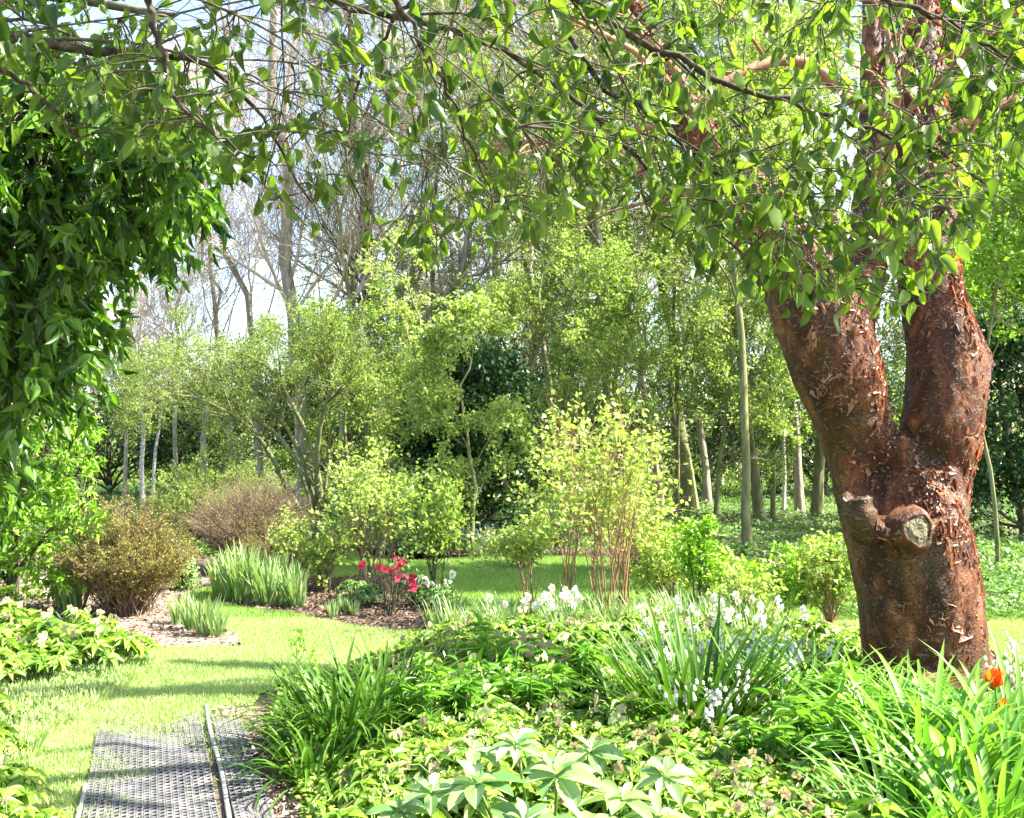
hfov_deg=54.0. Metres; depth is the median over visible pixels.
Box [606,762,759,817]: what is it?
hellebore
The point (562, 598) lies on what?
daffodil
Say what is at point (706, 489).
bare tree
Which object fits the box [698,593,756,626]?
daffodil leaves
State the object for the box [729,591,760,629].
daffodil
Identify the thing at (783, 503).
tree
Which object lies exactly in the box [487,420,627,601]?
shrub
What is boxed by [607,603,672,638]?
hellebore
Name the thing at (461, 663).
hellebore
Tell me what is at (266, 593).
iris
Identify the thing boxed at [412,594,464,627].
daffodil leaves
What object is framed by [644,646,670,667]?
white bluebell
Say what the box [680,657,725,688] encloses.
hellebore
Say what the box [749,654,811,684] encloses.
hellebore
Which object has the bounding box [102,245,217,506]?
tree
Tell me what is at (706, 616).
hellebore
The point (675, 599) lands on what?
daffodil
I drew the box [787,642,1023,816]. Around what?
daylily
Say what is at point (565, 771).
leaved plant
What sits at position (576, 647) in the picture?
lily shoot
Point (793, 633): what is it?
hellebore
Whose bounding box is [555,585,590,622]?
daffodil
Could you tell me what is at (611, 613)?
daffodil leaves
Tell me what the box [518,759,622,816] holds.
hellebore
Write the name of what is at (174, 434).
bare tree
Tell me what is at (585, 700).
hellebore
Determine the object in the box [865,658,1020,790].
daylily
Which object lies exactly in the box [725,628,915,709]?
daylily
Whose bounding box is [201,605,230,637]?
iris
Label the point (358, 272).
bare tree
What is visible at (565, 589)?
daffodil
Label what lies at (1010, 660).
white bluebell
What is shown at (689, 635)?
hellebore
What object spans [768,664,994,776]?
daylily
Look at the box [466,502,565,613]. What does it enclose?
shrub
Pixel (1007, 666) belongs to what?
white bluebell
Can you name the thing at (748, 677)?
white bluebell
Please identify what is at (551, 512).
shrub
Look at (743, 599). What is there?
daffodil leaves
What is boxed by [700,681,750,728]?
white bluebell
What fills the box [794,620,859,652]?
hellebore
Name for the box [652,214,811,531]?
budding tree
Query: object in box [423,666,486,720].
lily shoot
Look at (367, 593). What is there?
hellebore
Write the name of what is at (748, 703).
white bluebell
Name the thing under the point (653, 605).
hellebore
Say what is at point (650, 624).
daffodil
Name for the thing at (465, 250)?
tree
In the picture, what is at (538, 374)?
holly tree
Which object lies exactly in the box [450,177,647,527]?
budding tree
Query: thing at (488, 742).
hellebore
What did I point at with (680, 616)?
hellebore
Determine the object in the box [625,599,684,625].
daffodil leaves
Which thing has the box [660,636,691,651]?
white bluebell
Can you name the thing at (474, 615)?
daffodil leaves
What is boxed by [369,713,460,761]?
hellebore
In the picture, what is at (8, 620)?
hellebore
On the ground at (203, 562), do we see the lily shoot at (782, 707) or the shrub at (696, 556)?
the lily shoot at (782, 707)
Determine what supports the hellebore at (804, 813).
on the ground at (203, 562)
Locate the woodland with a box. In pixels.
[9,1,1022,485]
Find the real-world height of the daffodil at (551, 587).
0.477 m
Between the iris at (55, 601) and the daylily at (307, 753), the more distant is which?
the iris at (55, 601)
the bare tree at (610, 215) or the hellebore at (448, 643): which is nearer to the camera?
the hellebore at (448, 643)
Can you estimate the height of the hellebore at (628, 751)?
0.337 m
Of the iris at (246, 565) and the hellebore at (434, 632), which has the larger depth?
the iris at (246, 565)
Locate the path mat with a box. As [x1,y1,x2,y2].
[75,704,272,817]
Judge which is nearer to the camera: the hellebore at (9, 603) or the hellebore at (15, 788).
the hellebore at (15, 788)
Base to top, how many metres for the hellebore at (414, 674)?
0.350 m
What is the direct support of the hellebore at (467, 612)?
on the ground at (203, 562)
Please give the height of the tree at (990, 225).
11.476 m
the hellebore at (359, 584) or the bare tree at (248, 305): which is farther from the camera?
the bare tree at (248, 305)
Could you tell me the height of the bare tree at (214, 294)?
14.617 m
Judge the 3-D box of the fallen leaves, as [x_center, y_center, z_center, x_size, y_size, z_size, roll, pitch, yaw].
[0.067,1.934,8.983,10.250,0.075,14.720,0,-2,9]
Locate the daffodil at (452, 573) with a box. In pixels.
[435,570,470,619]
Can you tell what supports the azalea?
on the mulch bed at (376, 618)
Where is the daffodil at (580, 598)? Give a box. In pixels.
[555,591,589,626]
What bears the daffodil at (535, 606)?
on the ground at (203, 562)
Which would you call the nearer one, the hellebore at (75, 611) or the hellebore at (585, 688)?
the hellebore at (585, 688)
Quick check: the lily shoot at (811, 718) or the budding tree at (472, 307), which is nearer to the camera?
the lily shoot at (811, 718)
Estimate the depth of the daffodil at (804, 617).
7.78 m
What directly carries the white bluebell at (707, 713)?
on the ground at (203, 562)
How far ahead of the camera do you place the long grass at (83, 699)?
6.21 m
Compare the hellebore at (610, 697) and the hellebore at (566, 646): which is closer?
the hellebore at (610, 697)
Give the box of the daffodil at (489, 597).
[471,593,506,626]
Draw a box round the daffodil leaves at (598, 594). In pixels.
[556,582,607,614]
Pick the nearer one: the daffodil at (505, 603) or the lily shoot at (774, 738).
the lily shoot at (774, 738)
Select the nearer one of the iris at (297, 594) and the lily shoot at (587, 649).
the lily shoot at (587, 649)
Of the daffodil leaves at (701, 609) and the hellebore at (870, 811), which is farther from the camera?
the daffodil leaves at (701, 609)
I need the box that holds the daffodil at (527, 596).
[508,592,536,622]
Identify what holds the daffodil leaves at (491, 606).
on the ground at (203, 562)
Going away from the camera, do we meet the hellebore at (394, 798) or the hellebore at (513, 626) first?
the hellebore at (394, 798)
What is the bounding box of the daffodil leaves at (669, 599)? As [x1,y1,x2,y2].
[646,588,697,615]
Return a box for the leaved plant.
[364,726,695,817]
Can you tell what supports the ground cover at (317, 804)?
on the ground at (203, 562)
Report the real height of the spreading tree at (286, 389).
4.291 m
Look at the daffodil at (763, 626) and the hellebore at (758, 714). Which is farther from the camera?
the daffodil at (763, 626)
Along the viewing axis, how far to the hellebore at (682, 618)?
7.64 m
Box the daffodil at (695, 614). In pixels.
[670,603,713,624]
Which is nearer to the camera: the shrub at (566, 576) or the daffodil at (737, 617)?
the daffodil at (737, 617)
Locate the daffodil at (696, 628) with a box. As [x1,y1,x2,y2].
[693,619,745,643]
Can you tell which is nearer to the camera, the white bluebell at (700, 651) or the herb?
the herb
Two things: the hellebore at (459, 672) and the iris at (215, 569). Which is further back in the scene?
the iris at (215, 569)
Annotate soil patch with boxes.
[85,715,291,817]
[219,706,336,817]
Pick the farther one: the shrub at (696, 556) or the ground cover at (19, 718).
the shrub at (696, 556)
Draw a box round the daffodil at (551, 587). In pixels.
[543,584,579,615]
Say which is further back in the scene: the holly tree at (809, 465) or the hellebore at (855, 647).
the holly tree at (809, 465)
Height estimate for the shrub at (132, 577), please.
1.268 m
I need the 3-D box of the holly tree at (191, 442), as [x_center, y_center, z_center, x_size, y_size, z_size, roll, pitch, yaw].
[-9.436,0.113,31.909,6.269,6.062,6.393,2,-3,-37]
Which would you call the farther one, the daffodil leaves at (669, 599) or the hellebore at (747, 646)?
the daffodil leaves at (669, 599)
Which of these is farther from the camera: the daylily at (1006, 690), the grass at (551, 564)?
the grass at (551, 564)
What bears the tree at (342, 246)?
on the ground at (203, 562)
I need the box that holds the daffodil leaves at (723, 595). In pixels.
[703,583,735,607]
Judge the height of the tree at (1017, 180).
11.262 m
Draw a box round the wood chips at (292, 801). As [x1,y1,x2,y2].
[213,701,339,817]
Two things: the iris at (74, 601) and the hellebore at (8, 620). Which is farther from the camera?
the iris at (74, 601)
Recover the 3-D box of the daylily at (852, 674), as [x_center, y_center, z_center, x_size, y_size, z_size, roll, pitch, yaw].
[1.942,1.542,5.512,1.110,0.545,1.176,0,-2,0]
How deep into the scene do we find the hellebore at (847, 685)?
5.65 m
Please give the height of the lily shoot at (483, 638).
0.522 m
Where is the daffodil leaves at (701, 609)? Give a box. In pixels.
[671,589,731,626]
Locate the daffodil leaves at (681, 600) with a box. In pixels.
[646,581,712,617]
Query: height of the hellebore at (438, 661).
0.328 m
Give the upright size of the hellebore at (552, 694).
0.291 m
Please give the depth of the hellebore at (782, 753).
4.63 m
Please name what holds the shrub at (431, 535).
on the mulch bed at (376, 618)
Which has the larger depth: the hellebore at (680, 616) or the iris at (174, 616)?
the iris at (174, 616)
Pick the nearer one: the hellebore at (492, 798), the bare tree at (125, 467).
the hellebore at (492, 798)
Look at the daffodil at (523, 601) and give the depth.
8.21 m
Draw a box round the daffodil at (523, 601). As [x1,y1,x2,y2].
[483,591,564,620]
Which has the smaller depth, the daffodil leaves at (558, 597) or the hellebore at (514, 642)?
the hellebore at (514, 642)
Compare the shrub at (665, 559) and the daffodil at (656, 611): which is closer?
the daffodil at (656, 611)
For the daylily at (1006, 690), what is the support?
on the ground at (203, 562)
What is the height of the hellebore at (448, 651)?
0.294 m
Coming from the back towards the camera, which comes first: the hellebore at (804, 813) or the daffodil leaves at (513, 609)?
the daffodil leaves at (513, 609)
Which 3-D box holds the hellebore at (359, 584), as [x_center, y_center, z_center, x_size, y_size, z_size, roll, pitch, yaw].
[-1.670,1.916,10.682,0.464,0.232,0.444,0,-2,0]
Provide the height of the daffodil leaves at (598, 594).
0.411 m
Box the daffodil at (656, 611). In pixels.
[622,604,667,636]
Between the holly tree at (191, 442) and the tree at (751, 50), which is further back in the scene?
the holly tree at (191, 442)
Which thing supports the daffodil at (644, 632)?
on the ground at (203, 562)
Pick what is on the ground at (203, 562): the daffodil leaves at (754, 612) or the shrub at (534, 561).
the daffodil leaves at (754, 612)
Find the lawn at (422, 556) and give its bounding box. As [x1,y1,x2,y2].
[34,548,1022,817]
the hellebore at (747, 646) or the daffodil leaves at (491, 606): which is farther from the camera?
the daffodil leaves at (491, 606)
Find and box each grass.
[0,656,142,814]
[183,544,1023,618]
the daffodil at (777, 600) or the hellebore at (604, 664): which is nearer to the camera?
the hellebore at (604, 664)
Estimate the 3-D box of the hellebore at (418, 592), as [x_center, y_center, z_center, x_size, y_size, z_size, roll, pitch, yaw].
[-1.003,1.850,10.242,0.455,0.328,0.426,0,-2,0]
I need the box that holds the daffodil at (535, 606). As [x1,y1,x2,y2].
[532,597,579,619]
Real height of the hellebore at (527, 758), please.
0.318 m
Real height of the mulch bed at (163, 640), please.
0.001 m
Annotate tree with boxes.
[0,0,279,553]
[0,0,1023,332]
[15,345,224,501]
[86,182,205,512]
[90,291,429,540]
[102,0,345,505]
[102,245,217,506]
[109,1,337,483]
[110,317,331,496]
[111,62,296,484]
[117,90,252,489]
[150,232,233,503]
[162,0,485,516]
[197,0,550,511]
[237,0,460,473]
[238,0,494,516]
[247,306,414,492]
[268,296,399,514]
[276,0,420,512]
[297,0,622,362]
[308,0,556,470]
[310,217,500,521]
[340,266,477,477]
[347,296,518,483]
[359,0,613,501]
[377,331,561,538]
[385,0,612,500]
[390,285,537,555]
[408,0,637,518]
[435,8,634,504]
[447,0,697,497]
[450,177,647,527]
[477,0,711,504]
[489,206,677,517]
[495,0,690,506]
[506,287,671,495]
[512,132,734,509]
[529,0,794,510]
[541,221,720,493]
[561,47,786,519]
[599,0,786,518]
[604,0,810,525]
[630,296,806,497]
[637,0,856,555]
[642,0,884,519]
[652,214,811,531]
[662,177,812,526]
[698,0,851,524]
[705,2,904,504]
[710,209,795,513]
[725,344,905,499]
[761,217,976,464]
[875,318,1023,500]
[884,0,1023,335]
[890,32,1023,312]
[894,292,1023,538]
[944,0,1023,279]
[948,76,1023,570]
[966,129,1023,488]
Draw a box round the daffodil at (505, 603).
[487,600,517,628]
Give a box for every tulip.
[984,667,1003,738]
[999,698,1010,707]
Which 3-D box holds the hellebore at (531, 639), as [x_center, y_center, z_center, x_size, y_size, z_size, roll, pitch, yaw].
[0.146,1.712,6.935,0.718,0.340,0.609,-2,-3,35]
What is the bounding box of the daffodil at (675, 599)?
[615,595,693,630]
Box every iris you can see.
[50,574,89,615]
[53,571,72,608]
[165,591,191,624]
[174,588,210,630]
[186,589,228,635]
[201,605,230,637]
[203,555,224,594]
[205,547,254,599]
[212,537,260,602]
[231,541,267,571]
[231,547,287,601]
[240,548,294,606]
[254,546,295,595]
[256,556,306,605]
[280,563,310,607]
[324,599,339,617]
[337,592,352,612]
[346,598,362,614]
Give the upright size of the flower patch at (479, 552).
0.456 m
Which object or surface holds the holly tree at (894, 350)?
on the ground at (203, 562)
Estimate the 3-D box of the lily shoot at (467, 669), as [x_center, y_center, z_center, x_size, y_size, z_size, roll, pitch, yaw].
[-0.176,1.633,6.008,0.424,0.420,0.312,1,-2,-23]
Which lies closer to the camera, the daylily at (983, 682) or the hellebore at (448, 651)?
the daylily at (983, 682)
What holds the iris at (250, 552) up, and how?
on the mulch bed at (376, 618)
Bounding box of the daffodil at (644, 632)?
[639,624,669,648]
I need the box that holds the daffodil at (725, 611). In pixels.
[697,598,740,638]
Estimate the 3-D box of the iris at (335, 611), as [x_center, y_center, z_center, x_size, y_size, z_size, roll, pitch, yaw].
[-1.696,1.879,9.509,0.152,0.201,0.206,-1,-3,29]
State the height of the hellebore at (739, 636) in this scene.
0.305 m
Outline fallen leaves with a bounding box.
[58,557,1022,817]
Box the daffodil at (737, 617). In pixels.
[708,606,749,630]
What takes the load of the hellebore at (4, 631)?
on the ground at (203, 562)
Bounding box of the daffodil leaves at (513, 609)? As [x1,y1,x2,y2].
[471,589,531,620]
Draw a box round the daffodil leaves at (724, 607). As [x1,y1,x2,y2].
[698,595,748,626]
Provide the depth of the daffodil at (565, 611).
8.15 m
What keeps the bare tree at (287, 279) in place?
on the ground at (203, 562)
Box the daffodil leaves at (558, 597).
[539,582,590,610]
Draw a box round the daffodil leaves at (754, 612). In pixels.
[721,585,791,625]
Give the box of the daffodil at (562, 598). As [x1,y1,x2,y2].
[536,592,574,621]
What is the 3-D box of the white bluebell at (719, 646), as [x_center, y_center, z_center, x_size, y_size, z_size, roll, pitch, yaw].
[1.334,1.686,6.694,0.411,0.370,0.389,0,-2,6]
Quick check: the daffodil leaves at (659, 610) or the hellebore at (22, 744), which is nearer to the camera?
the hellebore at (22, 744)
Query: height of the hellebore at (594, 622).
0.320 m
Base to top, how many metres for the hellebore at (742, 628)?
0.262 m
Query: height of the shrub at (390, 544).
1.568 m
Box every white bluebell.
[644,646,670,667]
[646,675,705,724]
[657,678,743,731]
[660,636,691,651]
[664,647,680,670]
[692,638,713,655]
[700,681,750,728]
[703,636,726,671]
[703,681,736,730]
[719,631,754,655]
[721,685,770,720]
[730,630,765,643]
[735,659,792,709]
[737,644,780,664]
[758,639,788,655]
[765,633,821,662]
[773,643,799,666]
[789,638,834,669]
[983,652,1023,698]
[993,636,1023,687]
[1004,631,1023,680]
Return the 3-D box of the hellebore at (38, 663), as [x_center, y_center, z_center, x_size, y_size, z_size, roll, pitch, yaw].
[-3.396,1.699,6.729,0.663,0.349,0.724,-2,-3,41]
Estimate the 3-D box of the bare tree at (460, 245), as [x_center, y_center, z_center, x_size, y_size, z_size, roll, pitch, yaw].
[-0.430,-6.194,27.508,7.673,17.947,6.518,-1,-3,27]
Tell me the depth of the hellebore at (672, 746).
4.58 m
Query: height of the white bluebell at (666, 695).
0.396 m
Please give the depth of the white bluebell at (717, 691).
5.26 m
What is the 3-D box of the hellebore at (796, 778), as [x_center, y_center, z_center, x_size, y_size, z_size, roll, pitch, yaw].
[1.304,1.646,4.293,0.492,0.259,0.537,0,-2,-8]
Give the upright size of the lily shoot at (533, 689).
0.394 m
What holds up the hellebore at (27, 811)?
on the lawn at (422, 556)
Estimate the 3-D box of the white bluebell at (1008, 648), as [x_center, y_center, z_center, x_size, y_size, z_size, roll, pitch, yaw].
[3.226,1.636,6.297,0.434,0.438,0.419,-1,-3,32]
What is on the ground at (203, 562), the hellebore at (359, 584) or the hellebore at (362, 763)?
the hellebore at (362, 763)
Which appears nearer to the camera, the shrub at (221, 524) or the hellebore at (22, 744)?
the hellebore at (22, 744)
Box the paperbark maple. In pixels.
[478,0,1023,699]
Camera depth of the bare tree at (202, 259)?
27.26 m
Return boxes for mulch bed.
[0,575,238,655]
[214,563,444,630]
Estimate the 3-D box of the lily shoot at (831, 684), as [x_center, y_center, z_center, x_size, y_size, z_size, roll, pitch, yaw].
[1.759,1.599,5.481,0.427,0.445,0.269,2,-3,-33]
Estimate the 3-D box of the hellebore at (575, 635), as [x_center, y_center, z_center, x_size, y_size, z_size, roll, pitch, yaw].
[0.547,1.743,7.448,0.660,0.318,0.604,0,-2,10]
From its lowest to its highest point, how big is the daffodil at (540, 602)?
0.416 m
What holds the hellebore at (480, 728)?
on the ground at (203, 562)
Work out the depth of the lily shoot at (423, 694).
5.23 m
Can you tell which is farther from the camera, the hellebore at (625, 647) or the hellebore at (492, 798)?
the hellebore at (625, 647)
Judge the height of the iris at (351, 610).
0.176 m
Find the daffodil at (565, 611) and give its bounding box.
[533,590,580,625]
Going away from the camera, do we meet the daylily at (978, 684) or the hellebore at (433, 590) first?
the daylily at (978, 684)
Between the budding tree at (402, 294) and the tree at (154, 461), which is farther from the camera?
the tree at (154, 461)
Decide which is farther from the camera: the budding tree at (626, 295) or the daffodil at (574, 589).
the budding tree at (626, 295)
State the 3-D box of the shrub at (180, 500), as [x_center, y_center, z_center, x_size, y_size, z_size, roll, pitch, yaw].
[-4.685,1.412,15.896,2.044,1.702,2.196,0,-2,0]
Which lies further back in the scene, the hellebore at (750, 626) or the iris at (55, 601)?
the iris at (55, 601)
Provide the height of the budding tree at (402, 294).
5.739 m
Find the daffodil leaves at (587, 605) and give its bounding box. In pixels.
[555,589,606,621]
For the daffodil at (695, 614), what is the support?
on the ground at (203, 562)
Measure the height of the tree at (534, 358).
14.048 m
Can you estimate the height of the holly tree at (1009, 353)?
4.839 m
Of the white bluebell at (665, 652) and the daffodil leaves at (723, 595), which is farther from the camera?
the daffodil leaves at (723, 595)
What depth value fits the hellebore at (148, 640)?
7.35 m
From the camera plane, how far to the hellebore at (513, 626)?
7.86 m
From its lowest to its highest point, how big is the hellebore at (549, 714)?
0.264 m
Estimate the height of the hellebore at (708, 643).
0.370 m
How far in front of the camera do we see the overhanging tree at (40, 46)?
2.83 m
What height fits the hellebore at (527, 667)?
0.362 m
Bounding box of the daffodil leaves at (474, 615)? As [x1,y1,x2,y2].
[454,606,504,621]
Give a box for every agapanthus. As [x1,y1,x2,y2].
[550,580,874,737]
[555,641,717,726]
[618,613,871,722]
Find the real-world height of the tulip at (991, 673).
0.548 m
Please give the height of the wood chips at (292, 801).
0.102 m
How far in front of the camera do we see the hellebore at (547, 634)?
7.47 m
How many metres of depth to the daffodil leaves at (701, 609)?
8.36 m
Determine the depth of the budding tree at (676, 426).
20.86 m
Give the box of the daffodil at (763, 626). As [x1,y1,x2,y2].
[738,613,783,643]
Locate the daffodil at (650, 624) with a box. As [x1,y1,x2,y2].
[634,617,665,645]
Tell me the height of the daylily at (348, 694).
0.615 m
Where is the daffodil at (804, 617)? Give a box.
[782,605,813,637]
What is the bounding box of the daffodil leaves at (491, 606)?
[467,592,520,618]
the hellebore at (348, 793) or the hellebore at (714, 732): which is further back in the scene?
the hellebore at (714, 732)
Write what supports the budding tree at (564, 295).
on the ground at (203, 562)
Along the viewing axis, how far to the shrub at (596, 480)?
8.97 m
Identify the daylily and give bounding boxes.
[213,633,468,781]
[215,694,416,817]
[255,623,501,774]
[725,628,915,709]
[765,718,1023,817]
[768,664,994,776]
[777,648,981,726]
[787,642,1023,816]
[797,700,1023,817]
[841,623,1023,784]
[848,650,1015,725]
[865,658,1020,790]
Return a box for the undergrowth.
[19,326,1023,501]
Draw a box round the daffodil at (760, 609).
[732,605,766,638]
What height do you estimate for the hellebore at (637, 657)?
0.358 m
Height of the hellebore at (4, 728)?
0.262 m
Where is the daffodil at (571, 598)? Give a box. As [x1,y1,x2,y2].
[483,594,582,622]
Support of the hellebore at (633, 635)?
on the ground at (203, 562)
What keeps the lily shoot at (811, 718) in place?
on the ground at (203, 562)
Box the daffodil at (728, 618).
[724,607,758,633]
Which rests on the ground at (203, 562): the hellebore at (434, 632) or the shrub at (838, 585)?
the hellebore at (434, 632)
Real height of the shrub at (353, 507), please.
1.791 m
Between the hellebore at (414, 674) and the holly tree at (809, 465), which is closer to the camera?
the hellebore at (414, 674)
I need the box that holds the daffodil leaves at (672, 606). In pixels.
[639,598,696,615]
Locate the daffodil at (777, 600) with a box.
[757,596,809,624]
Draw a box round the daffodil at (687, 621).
[663,617,702,641]
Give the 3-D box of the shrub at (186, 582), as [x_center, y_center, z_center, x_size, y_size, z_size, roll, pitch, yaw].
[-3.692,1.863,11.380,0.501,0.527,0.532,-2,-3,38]
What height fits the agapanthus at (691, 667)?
0.812 m
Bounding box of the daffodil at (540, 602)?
[522,597,551,626]
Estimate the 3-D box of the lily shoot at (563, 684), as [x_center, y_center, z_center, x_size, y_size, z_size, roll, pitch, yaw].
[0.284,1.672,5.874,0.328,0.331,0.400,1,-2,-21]
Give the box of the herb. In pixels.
[275,625,323,724]
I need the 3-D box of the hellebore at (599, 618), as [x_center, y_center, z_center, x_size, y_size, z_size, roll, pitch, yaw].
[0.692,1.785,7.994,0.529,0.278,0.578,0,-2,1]
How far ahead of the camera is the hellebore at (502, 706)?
5.50 m
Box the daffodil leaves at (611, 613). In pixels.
[577,589,640,621]
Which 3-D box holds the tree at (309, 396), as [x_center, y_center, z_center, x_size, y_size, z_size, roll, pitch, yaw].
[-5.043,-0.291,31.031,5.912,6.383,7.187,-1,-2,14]
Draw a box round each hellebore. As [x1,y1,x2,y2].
[0,597,42,627]
[0,607,54,643]
[0,626,15,637]
[0,631,79,681]
[0,634,66,681]
[0,688,17,717]
[0,721,19,753]
[0,747,54,806]
[0,755,41,808]
[0,795,69,817]
[2,739,42,758]
[4,605,115,663]
[37,604,126,640]
[41,613,149,670]
[78,626,164,665]
[317,779,445,817]
[330,728,460,791]
[332,762,412,817]
[334,579,368,598]
[337,775,429,817]
[350,583,387,605]
[369,642,451,680]
[369,660,451,712]
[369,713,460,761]
[381,737,486,814]
[383,634,446,666]
[384,693,493,732]
[389,661,450,683]
[391,574,430,604]
[392,649,456,679]
[407,618,475,645]
[408,622,477,658]
[408,629,459,646]
[418,760,568,817]
[419,579,462,609]
[429,646,473,661]
[433,705,518,740]
[438,610,478,631]
[441,621,523,652]
[441,715,534,747]
[443,669,486,694]
[445,662,480,679]
[446,642,536,677]
[446,724,556,777]
[448,617,508,638]
[448,678,538,729]
[450,729,558,809]
[456,636,517,655]
[486,640,571,676]
[487,612,537,636]
[499,603,558,629]
[501,651,584,697]
[506,631,571,670]
[507,625,563,646]
[508,676,575,704]
[514,692,584,731]
[515,701,582,745]
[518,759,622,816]
[519,716,600,759]
[535,617,574,643]
[535,735,634,795]
[544,604,596,621]
[545,631,593,656]
[546,620,620,648]
[552,656,590,677]
[554,684,657,731]
[562,648,640,697]
[563,616,587,628]
[566,614,631,645]
[571,616,622,638]
[572,690,686,741]
[574,665,647,695]
[575,710,650,763]
[578,729,682,813]
[581,684,626,708]
[593,639,668,679]
[596,623,654,648]
[605,726,730,780]
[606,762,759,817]
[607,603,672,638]
[607,636,647,657]
[617,597,679,618]
[625,707,718,762]
[636,672,674,696]
[645,624,720,650]
[646,616,710,644]
[665,608,695,623]
[668,638,741,675]
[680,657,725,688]
[682,613,740,639]
[687,606,755,634]
[687,747,804,817]
[692,726,757,779]
[701,671,788,706]
[705,753,793,784]
[707,720,759,754]
[714,677,811,726]
[717,781,814,817]
[720,626,778,646]
[726,636,784,659]
[731,624,756,640]
[737,619,775,633]
[737,717,842,773]
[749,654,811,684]
[754,618,814,646]
[766,760,870,810]
[767,631,808,651]
[771,612,822,637]
[780,800,816,817]
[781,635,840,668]
[782,741,907,804]
[789,674,871,715]
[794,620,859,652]
[799,657,857,677]
[799,775,912,817]
[800,793,907,817]
[803,642,833,654]
[806,624,862,657]
[827,649,861,669]
[842,619,859,639]
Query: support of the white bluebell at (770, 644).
on the ground at (203, 562)
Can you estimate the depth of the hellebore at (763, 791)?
4.20 m
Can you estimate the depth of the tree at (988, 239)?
12.01 m
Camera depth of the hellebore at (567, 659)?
6.55 m
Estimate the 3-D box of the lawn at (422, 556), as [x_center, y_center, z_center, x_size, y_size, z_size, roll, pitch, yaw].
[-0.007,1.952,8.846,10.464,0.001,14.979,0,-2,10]
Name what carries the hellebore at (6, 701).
on the lawn at (422, 556)
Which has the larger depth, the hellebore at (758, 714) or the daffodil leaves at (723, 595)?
the daffodil leaves at (723, 595)
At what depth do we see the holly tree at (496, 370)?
16.79 m
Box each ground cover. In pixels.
[0,479,1023,604]
[0,657,131,814]
[260,610,1023,817]
[822,531,1023,617]
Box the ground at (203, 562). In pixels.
[1,456,1023,817]
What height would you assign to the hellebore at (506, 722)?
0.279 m
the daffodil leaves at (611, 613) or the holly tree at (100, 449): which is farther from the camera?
the holly tree at (100, 449)
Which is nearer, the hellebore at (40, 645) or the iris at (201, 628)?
the hellebore at (40, 645)
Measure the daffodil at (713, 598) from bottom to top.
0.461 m
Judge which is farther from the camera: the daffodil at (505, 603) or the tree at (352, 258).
the tree at (352, 258)
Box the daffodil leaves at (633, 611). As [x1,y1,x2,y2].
[601,589,670,615]
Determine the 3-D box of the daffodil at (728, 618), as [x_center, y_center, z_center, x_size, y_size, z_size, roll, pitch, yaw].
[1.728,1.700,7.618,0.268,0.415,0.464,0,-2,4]
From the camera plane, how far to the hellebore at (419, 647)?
6.66 m
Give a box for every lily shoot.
[380,673,485,738]
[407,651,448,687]
[414,673,477,710]
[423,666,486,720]
[447,610,519,666]
[447,647,518,682]
[464,645,528,714]
[514,663,568,720]
[532,641,607,697]
[534,661,579,699]
[568,639,592,666]
[723,714,816,768]
[753,675,852,736]
[766,706,845,766]
[780,694,834,738]
[808,660,864,708]
[808,683,894,775]
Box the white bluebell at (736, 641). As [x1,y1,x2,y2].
[730,630,765,643]
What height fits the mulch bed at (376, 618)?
0.001 m
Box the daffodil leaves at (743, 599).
[724,589,773,615]
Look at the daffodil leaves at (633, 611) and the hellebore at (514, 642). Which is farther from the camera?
the daffodil leaves at (633, 611)
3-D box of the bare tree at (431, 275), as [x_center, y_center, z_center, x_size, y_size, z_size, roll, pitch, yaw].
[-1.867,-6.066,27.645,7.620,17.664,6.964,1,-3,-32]
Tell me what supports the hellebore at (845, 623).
on the ground at (203, 562)
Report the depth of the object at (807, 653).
6.74 m
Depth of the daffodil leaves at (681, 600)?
8.81 m
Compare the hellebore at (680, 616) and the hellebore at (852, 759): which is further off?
the hellebore at (680, 616)
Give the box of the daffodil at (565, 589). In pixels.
[556,586,590,613]
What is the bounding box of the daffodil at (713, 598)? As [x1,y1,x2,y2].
[685,593,731,627]
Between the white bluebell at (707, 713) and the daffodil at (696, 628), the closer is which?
the white bluebell at (707, 713)
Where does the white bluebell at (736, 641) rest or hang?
on the ground at (203, 562)
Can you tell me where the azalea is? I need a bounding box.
[358,540,428,614]
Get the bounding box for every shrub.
[0,403,114,604]
[45,486,204,617]
[146,445,282,553]
[165,552,203,590]
[174,468,323,566]
[225,518,307,570]
[267,501,333,577]
[291,435,448,589]
[299,517,357,591]
[339,453,439,567]
[370,468,480,604]
[409,452,501,556]
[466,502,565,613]
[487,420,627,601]
[499,527,547,568]
[508,484,587,554]
[520,370,696,619]
[570,460,684,608]
[594,469,675,569]
[619,522,697,602]
[665,513,735,607]
[683,546,759,601]
[697,567,787,625]
[725,540,823,616]
[763,528,842,604]
[788,534,856,622]
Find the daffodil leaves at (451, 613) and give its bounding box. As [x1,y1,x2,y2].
[425,592,490,627]

